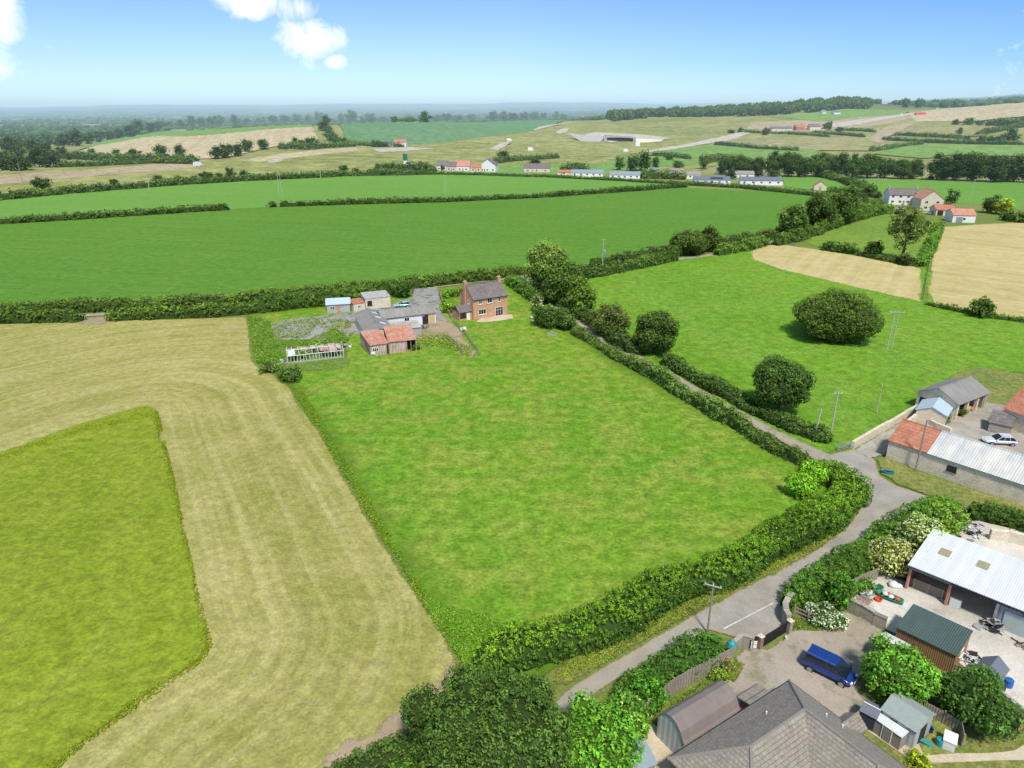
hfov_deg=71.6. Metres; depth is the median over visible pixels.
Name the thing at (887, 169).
tree
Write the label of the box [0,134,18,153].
tree
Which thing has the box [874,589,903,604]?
rowing boat
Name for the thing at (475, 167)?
cottage
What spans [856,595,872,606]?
rubble
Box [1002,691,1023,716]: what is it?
stone wall
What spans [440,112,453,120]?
tree
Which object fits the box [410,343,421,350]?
bush
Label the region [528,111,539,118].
tree
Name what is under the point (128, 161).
hedge
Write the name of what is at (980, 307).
bush
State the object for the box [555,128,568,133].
cutting track
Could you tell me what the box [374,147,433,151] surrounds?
compound ground
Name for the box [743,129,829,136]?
hedge
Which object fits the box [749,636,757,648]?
parcel box
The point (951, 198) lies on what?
bush
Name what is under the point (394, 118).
tree
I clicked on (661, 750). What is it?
patio
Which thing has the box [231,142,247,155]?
tree
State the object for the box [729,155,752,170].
tree
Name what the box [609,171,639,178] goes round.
holiday bungalow
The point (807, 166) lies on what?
tree
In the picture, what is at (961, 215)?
garage
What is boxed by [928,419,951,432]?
stone wall
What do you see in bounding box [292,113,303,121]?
tree
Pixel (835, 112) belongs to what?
distant house
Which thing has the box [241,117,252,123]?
tree
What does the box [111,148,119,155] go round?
tree
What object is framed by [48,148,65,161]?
tree
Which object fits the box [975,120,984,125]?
tree
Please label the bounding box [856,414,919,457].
farm drive
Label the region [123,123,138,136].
tree
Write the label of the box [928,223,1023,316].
stubble field
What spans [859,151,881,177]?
tree
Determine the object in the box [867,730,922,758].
shed base
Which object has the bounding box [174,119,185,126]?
tree
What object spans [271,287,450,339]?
tarmac yard
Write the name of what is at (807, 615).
timber fence
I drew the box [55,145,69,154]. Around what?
tree
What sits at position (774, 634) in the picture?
driveway gate
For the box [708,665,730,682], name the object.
bush
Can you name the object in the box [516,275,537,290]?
lane apron
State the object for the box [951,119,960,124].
tree
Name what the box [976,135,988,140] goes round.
tree
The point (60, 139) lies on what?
tree
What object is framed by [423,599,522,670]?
tall grass
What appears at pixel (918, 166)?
tree
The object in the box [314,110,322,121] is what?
tree
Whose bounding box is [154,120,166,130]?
tree
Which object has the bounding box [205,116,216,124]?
tree
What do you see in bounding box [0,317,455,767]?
hay field
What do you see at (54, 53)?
sky
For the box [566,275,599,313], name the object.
tree
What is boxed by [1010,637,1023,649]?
scrap heap
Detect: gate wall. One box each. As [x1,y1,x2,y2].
[733,633,754,652]
[781,591,795,623]
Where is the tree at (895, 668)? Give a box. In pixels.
[860,629,941,706]
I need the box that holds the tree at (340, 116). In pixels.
[336,112,344,121]
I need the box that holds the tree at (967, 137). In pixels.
[962,134,971,140]
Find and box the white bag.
[888,580,902,588]
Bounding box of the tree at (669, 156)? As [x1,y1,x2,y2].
[663,153,673,159]
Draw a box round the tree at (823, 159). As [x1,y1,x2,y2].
[810,151,834,174]
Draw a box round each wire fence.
[447,335,463,355]
[453,318,479,353]
[923,258,930,299]
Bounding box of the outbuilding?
[915,397,953,424]
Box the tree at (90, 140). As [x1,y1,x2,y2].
[80,132,95,143]
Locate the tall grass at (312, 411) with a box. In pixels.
[293,390,469,661]
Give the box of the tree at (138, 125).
[128,119,144,133]
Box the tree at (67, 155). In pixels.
[63,152,76,159]
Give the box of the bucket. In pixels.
[875,596,882,602]
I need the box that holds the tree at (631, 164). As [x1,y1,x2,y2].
[626,153,640,170]
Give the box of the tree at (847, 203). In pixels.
[826,183,862,221]
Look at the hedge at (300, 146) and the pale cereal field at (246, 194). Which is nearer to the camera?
the pale cereal field at (246, 194)
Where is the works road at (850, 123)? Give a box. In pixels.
[821,112,918,127]
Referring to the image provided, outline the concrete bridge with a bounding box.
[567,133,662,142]
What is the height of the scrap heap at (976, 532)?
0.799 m
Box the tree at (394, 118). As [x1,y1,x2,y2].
[390,115,398,121]
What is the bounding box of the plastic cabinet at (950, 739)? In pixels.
[942,729,958,752]
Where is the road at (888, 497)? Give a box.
[556,449,927,713]
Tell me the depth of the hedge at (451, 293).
178.45 m
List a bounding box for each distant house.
[769,126,791,130]
[793,125,804,129]
[806,124,820,129]
[831,110,839,113]
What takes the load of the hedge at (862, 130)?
on the bare ground at (883, 132)
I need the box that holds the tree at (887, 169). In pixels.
[876,156,896,177]
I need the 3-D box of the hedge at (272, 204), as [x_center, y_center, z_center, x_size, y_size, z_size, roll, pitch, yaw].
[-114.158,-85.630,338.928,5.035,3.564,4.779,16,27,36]
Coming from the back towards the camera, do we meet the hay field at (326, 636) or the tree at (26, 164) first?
the tree at (26, 164)
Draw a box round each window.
[460,313,465,318]
[479,309,485,314]
[495,306,502,315]
[946,465,956,473]
[959,647,964,658]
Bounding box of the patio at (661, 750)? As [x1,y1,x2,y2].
[643,724,673,767]
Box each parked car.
[394,300,410,307]
[802,643,857,687]
[981,433,1018,446]
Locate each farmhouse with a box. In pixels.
[883,185,919,204]
[911,188,944,210]
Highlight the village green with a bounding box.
[481,163,640,173]
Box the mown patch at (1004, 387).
[946,368,1023,404]
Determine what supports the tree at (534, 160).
on the ground at (982, 216)
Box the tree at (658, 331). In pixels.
[632,308,679,353]
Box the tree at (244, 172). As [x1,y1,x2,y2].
[238,169,251,176]
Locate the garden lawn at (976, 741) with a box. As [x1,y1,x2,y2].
[861,665,1023,767]
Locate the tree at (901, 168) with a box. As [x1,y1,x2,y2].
[892,158,911,178]
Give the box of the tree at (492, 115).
[485,110,498,119]
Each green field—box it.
[768,109,908,121]
[874,144,1023,157]
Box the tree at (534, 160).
[528,157,540,162]
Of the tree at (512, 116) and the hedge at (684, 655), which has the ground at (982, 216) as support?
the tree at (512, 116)
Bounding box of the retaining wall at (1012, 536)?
[988,528,1023,545]
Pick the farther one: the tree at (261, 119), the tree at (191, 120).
the tree at (261, 119)
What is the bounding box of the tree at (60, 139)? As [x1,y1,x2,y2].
[54,133,69,145]
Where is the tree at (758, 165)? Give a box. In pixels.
[747,156,765,175]
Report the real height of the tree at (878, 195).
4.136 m
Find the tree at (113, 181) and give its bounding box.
[107,178,118,184]
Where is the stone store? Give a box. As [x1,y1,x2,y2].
[988,409,1015,433]
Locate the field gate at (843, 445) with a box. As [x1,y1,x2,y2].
[837,441,851,449]
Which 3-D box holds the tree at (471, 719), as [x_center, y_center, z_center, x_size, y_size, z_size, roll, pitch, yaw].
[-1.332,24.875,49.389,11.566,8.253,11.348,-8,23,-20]
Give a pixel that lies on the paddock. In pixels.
(863, 233)
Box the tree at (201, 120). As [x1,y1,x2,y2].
[196,117,205,124]
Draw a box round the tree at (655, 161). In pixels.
[652,155,659,167]
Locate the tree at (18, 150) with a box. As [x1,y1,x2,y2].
[7,142,27,157]
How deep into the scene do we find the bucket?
69.16 m
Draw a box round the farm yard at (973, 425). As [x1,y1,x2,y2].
[907,403,1023,454]
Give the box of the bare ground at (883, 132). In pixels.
[867,122,914,142]
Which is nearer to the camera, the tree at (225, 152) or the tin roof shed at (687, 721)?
the tin roof shed at (687, 721)
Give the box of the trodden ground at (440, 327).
[417,320,475,357]
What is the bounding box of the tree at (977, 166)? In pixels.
[960,150,993,180]
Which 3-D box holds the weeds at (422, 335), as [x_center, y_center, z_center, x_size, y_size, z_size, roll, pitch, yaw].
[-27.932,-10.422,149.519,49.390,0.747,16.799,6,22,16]
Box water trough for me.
[881,469,894,474]
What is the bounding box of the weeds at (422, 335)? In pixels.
[270,317,476,357]
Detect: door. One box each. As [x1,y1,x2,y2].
[336,305,340,312]
[429,314,434,322]
[881,727,890,742]
[956,217,962,222]
[1002,611,1023,637]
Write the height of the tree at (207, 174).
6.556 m
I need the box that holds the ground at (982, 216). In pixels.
[0,94,1023,765]
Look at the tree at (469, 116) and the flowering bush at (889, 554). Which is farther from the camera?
the tree at (469, 116)
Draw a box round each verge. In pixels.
[551,514,856,683]
[759,511,963,611]
[877,457,1023,511]
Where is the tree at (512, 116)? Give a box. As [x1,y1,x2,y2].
[507,112,518,119]
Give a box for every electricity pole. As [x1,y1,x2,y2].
[601,239,605,263]
[704,582,721,632]
[815,409,821,429]
[831,391,842,432]
[876,384,882,413]
[887,311,904,348]
[915,420,927,470]
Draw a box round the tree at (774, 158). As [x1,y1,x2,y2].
[764,150,783,171]
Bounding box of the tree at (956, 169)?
[942,152,972,180]
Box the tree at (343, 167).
[338,164,349,170]
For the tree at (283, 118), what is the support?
on the ground at (982, 216)
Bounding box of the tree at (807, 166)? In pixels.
[796,156,816,176]
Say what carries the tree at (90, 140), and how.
on the ground at (982, 216)
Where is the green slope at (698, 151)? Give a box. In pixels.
[604,145,838,166]
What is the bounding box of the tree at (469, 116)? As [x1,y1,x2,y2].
[465,113,476,119]
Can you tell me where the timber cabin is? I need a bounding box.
[895,604,972,671]
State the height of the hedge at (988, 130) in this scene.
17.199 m
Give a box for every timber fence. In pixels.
[643,646,734,714]
[793,605,813,621]
[848,567,879,590]
[923,700,965,746]
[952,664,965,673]
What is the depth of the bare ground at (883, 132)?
930.04 m
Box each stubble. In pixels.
[82,127,318,158]
[241,148,361,161]
[750,244,921,300]
[910,102,1023,121]
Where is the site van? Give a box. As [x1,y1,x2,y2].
[193,162,202,165]
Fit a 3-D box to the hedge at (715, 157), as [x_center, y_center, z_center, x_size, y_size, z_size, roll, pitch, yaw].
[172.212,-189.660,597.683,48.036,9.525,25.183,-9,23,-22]
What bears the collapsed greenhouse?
on the weedy ground at (329, 364)
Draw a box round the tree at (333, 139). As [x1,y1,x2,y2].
[327,132,341,143]
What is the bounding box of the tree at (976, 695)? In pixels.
[933,662,1023,742]
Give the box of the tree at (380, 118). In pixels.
[377,116,388,120]
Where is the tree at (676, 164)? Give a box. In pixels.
[672,160,684,167]
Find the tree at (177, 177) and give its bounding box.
[171,175,187,180]
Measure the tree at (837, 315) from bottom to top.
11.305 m
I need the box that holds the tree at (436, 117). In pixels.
[433,114,440,120]
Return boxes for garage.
[929,204,954,215]
[944,208,976,222]
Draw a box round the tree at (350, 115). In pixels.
[343,109,358,122]
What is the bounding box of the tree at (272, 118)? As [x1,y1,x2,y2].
[267,115,277,122]
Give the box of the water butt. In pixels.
[935,736,943,747]
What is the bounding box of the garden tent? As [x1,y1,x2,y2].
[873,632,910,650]
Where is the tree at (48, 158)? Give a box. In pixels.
[35,148,59,167]
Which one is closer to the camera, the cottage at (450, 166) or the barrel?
the barrel
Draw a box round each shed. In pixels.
[325,297,350,313]
[350,298,364,311]
[354,308,390,334]
[359,329,388,355]
[360,290,390,308]
[377,304,436,323]
[383,324,416,352]
[627,737,657,767]
[656,680,740,752]
[859,699,881,731]
[873,712,908,749]
[880,693,936,748]
[975,656,1009,685]
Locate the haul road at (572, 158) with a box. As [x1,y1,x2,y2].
[522,150,644,163]
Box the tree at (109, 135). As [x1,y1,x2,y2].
[102,129,120,139]
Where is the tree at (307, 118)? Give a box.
[302,114,314,121]
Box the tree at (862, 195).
[859,193,868,198]
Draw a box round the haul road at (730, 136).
[646,132,748,151]
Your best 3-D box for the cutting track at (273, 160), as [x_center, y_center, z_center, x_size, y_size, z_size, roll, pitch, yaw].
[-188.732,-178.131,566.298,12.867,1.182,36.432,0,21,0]
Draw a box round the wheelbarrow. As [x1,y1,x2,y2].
[875,583,883,590]
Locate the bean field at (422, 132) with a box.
[338,120,564,144]
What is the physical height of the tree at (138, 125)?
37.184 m
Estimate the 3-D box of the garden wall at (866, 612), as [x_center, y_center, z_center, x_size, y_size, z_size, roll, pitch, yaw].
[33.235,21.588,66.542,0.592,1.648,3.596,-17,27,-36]
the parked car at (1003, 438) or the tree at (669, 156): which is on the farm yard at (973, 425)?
the parked car at (1003, 438)
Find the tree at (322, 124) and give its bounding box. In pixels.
[316,120,330,130]
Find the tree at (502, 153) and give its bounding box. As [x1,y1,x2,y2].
[496,149,510,157]
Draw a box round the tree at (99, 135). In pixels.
[91,129,105,141]
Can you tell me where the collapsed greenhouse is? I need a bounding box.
[286,342,343,362]
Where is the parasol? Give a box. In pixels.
[726,640,736,648]
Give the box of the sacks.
[882,591,899,600]
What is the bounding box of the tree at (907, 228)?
[886,204,938,254]
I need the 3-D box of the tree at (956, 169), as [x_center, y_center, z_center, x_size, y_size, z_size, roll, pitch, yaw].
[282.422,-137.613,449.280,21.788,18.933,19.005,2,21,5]
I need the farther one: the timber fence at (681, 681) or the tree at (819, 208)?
the tree at (819, 208)
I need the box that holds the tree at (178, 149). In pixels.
[173,143,186,155]
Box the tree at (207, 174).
[198,171,213,178]
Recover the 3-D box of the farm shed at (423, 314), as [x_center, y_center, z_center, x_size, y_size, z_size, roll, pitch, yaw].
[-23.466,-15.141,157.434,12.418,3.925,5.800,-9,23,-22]
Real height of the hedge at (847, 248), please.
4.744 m
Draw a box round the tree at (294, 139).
[287,136,298,143]
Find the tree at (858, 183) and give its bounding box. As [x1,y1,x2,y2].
[853,181,861,188]
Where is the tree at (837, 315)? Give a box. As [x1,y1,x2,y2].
[791,287,886,343]
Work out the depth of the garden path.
52.61 m
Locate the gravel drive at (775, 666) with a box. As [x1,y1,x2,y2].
[724,612,881,716]
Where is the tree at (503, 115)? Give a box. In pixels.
[496,110,509,120]
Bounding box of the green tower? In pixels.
[403,154,406,164]
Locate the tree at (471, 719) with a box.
[398,661,575,767]
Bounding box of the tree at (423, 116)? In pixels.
[417,110,432,121]
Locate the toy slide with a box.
[920,738,932,747]
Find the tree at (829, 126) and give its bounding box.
[826,120,832,129]
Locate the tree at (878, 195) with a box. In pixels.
[874,191,882,198]
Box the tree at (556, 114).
[550,110,560,117]
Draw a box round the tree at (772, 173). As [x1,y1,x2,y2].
[764,169,780,176]
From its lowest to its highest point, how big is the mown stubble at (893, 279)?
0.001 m
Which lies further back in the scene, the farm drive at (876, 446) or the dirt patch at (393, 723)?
the farm drive at (876, 446)
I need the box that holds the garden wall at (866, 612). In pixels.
[846,597,887,630]
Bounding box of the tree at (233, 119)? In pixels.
[229,114,240,124]
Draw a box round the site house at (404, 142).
[394,139,407,146]
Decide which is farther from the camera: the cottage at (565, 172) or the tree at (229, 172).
the cottage at (565, 172)
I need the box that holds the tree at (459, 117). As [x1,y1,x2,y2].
[453,114,463,120]
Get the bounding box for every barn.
[813,180,826,189]
[886,418,1023,504]
[905,529,1023,637]
[915,376,991,419]
[1003,387,1023,433]
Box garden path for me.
[926,745,1023,762]
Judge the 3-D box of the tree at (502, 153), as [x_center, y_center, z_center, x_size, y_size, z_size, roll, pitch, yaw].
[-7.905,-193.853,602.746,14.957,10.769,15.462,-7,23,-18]
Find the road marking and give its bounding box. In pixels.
[723,603,772,628]
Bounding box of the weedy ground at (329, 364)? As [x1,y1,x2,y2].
[248,317,349,371]
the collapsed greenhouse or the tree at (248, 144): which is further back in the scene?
the tree at (248, 144)
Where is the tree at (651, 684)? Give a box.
[625,668,670,714]
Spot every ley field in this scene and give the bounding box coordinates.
[723,135,906,150]
[899,124,995,135]
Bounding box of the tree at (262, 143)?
[257,138,268,149]
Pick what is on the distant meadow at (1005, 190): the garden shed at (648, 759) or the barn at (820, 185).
the barn at (820, 185)
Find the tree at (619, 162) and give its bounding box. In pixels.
[615,155,625,169]
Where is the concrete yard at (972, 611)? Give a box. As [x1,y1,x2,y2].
[854,520,1023,705]
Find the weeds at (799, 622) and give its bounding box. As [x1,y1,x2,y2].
[657,613,873,721]
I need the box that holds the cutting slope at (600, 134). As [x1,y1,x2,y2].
[585,132,668,142]
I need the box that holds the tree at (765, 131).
[761,127,769,134]
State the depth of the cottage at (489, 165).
513.36 m
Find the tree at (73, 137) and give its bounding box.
[63,127,89,145]
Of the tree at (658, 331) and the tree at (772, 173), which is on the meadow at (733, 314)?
the tree at (658, 331)
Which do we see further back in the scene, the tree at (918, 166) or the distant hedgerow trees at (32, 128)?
the distant hedgerow trees at (32, 128)
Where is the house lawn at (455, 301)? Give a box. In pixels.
[447,296,459,310]
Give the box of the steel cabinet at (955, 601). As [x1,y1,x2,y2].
[948,594,963,609]
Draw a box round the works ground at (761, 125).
[745,115,911,132]
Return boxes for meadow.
[586,247,1023,452]
[782,176,1023,209]
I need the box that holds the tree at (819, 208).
[803,193,838,225]
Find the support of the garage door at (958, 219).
in the garage at (961, 215)
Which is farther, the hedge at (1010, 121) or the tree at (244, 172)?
the hedge at (1010, 121)
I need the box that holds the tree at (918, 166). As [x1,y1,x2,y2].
[906,157,925,178]
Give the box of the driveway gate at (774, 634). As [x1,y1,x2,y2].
[763,621,787,646]
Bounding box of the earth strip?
[0,164,202,183]
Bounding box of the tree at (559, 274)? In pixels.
[540,254,583,300]
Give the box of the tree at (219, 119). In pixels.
[211,115,224,125]
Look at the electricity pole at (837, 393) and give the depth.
102.00 m
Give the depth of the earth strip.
473.06 m
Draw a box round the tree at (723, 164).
[717,158,733,173]
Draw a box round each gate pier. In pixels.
[757,633,764,649]
[785,618,794,634]
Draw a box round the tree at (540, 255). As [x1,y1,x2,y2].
[522,238,569,288]
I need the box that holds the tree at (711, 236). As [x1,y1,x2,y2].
[700,224,721,251]
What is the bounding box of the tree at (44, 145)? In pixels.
[35,142,51,150]
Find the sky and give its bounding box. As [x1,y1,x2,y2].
[0,0,1023,106]
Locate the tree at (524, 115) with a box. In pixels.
[518,112,529,119]
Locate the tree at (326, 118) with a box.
[320,113,331,125]
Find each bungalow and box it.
[571,169,602,176]
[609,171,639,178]
[666,679,906,767]
[667,168,683,172]
[685,171,700,178]
[692,176,730,184]
[716,167,732,174]
[724,170,754,177]
[738,176,782,184]
[763,172,780,176]
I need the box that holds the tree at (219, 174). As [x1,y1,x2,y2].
[214,172,223,177]
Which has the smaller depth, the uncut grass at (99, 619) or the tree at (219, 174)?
the uncut grass at (99, 619)
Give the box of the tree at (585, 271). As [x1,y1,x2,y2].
[571,260,591,280]
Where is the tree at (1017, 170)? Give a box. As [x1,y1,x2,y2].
[1001,153,1023,181]
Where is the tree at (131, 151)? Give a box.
[127,148,143,155]
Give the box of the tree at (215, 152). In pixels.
[207,145,221,158]
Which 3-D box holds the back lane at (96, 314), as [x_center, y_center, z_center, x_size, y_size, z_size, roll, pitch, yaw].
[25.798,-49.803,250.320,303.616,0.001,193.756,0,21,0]
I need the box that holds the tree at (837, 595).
[821,570,858,609]
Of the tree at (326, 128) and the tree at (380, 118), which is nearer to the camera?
the tree at (326, 128)
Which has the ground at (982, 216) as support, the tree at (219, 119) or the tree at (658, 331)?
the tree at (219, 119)
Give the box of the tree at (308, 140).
[303,136,318,144]
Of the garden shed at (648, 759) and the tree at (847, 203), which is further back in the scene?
the tree at (847, 203)
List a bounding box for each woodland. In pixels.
[0,133,68,149]
[432,118,577,119]
[605,95,873,121]
[901,95,1023,107]
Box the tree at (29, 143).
[21,137,36,149]
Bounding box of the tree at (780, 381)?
[751,354,817,412]
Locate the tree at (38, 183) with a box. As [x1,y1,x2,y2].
[29,176,52,188]
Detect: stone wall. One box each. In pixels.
[850,404,918,448]
[907,413,916,421]
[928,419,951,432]
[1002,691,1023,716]
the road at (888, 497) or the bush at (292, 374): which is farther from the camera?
the bush at (292, 374)
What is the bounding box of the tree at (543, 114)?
[538,112,546,118]
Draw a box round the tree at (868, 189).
[865,185,877,194]
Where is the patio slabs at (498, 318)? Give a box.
[476,314,512,321]
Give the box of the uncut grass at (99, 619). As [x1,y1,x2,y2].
[0,406,209,767]
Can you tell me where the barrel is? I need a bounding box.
[1004,677,1014,688]
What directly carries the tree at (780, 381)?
on the meadow at (733, 314)
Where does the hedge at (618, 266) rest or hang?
on the meadow at (733, 314)
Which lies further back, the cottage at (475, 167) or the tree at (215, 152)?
the tree at (215, 152)
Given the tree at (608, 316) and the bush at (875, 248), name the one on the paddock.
the bush at (875, 248)
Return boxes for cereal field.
[0,175,684,223]
[0,188,864,304]
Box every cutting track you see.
[267,159,283,162]
[489,141,510,149]
[534,123,565,129]
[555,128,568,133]
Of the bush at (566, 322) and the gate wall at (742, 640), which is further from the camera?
the bush at (566, 322)
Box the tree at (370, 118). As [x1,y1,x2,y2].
[364,112,376,121]
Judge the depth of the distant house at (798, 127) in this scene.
987.51 m
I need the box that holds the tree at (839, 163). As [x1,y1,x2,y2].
[828,152,850,174]
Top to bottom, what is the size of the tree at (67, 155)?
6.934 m
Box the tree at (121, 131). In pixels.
[113,128,123,137]
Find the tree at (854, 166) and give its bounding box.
[845,152,865,177]
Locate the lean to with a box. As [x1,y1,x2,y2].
[389,320,421,335]
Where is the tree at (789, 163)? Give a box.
[777,150,801,175]
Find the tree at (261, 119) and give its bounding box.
[254,116,266,121]
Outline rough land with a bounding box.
[0,116,965,193]
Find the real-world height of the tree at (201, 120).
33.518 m
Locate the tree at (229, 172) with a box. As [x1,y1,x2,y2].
[225,167,237,176]
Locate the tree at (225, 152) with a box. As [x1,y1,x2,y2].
[219,142,234,158]
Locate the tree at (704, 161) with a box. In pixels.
[697,153,710,168]
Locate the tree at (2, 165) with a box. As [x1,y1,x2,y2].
[0,151,10,169]
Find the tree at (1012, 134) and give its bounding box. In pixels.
[1000,127,1021,141]
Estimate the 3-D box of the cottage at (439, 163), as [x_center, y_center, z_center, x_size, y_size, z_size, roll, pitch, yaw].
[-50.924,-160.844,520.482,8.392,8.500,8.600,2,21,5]
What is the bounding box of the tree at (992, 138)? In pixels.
[985,135,997,140]
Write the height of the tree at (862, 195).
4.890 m
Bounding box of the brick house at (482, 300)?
[452,275,508,320]
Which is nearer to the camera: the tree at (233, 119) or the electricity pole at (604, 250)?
the electricity pole at (604, 250)
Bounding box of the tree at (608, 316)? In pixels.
[585,301,631,334]
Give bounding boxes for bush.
[256,360,279,373]
[276,364,301,382]
[286,347,311,359]
[314,341,324,352]
[388,753,421,767]
[391,278,413,297]
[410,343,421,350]
[441,297,454,312]
[530,294,544,309]
[531,303,570,328]
[557,311,577,330]
[597,688,653,738]
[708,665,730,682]
[720,655,735,672]
[781,471,820,498]
[797,460,829,485]
[803,601,850,632]
[853,574,876,593]
[862,240,884,256]
[864,534,916,577]
[893,252,914,265]
[893,511,954,556]
[905,746,932,767]
[918,497,971,535]
[944,187,960,203]
[958,406,969,414]
[968,295,997,318]
[981,194,1002,212]
[994,197,1015,213]
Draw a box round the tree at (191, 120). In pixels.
[186,114,196,125]
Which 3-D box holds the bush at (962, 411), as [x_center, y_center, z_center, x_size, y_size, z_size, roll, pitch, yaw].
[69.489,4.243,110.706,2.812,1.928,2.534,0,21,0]
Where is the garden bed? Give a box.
[650,678,705,724]
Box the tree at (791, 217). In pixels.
[775,203,808,235]
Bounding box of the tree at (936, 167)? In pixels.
[925,152,953,179]
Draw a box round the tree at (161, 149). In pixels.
[151,143,169,155]
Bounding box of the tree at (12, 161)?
[0,152,22,170]
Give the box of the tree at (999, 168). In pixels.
[985,154,1016,182]
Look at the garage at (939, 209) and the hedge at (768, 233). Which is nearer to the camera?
the hedge at (768, 233)
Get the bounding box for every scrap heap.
[857,589,876,601]
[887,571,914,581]
[957,520,985,540]
[960,650,981,665]
[973,615,1004,634]
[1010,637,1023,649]
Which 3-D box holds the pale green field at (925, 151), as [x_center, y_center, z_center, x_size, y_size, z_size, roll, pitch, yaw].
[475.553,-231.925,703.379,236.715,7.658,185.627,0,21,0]
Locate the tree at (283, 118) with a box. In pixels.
[278,115,290,121]
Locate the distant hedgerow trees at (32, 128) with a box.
[0,93,1023,135]
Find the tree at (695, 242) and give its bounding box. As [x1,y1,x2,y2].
[669,229,709,254]
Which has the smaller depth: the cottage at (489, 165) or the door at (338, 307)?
the door at (338, 307)
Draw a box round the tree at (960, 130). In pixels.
[954,127,963,133]
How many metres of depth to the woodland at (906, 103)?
1595.91 m
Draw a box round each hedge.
[0,167,437,199]
[0,203,230,223]
[0,264,524,313]
[0,307,86,323]
[54,156,195,167]
[66,150,199,161]
[103,301,253,321]
[184,121,313,128]
[251,279,394,312]
[266,201,277,206]
[277,140,356,149]
[278,182,688,206]
[323,727,421,767]
[331,117,560,123]
[353,140,403,146]
[371,139,394,146]
[379,161,437,171]
[437,171,683,183]
[441,286,462,298]
[471,458,874,675]
[492,152,560,162]
[504,274,546,303]
[537,285,645,354]
[559,161,589,169]
[570,326,810,465]
[587,227,781,267]
[588,250,678,278]
[610,627,728,702]
[640,167,686,179]
[651,150,691,158]
[660,352,835,443]
[684,180,883,202]
[699,153,744,162]
[712,235,770,255]
[714,141,798,150]
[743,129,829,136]
[769,204,888,245]
[775,197,882,230]
[779,494,961,610]
[812,130,865,136]
[815,169,880,197]
[818,240,860,254]
[825,185,865,194]
[842,127,874,131]
[856,250,920,266]
[861,203,893,211]
[868,140,923,151]
[881,135,1023,144]
[893,131,964,138]
[914,220,944,266]
[924,301,1023,321]
[966,499,1023,531]
[974,121,1023,135]
[985,117,1023,125]
[998,209,1023,222]
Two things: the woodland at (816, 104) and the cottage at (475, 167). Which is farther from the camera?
the woodland at (816, 104)
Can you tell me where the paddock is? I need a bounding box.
[804,214,936,259]
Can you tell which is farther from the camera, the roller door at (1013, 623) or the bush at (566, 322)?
the bush at (566, 322)
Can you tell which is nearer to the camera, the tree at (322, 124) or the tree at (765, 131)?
the tree at (322, 124)
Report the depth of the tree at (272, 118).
2888.78 m
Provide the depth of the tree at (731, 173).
463.64 m
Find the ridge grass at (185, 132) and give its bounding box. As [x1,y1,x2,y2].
[77,124,312,149]
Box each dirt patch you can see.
[79,316,109,323]
[319,658,455,767]
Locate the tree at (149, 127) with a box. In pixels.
[145,121,155,131]
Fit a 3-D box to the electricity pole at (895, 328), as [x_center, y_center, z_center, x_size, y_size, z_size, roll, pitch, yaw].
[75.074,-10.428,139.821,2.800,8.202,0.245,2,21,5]
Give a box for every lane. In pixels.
[78,241,772,316]
[546,300,846,469]
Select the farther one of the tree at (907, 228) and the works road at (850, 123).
the works road at (850, 123)
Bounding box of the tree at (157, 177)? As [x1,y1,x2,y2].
[150,174,166,181]
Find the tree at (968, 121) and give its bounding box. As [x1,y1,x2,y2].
[963,116,974,124]
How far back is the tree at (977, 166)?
441.68 m
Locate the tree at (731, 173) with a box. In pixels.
[722,169,736,178]
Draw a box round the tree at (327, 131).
[321,129,334,140]
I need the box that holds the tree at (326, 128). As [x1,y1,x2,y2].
[323,125,333,133]
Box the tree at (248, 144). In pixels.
[240,138,253,151]
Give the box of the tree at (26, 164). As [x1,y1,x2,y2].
[15,154,33,170]
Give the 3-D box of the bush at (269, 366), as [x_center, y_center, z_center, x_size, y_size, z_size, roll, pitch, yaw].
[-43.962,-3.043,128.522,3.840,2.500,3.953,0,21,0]
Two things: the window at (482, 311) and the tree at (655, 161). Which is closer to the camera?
the window at (482, 311)
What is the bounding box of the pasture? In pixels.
[248,282,832,679]
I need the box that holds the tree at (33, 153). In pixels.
[24,145,46,166]
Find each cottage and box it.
[436,158,447,169]
[446,162,456,170]
[456,158,470,170]
[470,163,481,171]
[480,158,498,171]
[523,163,549,171]
[557,170,570,174]
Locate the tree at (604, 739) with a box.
[562,688,644,767]
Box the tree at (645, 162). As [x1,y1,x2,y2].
[634,149,653,170]
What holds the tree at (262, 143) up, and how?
on the ground at (982, 216)
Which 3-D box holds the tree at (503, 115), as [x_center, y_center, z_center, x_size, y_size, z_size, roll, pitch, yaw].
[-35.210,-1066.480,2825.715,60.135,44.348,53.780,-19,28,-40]
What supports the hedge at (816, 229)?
on the paddock
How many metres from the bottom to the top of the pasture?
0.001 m
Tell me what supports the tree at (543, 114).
on the ground at (982, 216)
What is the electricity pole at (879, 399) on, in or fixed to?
on the meadow at (733, 314)

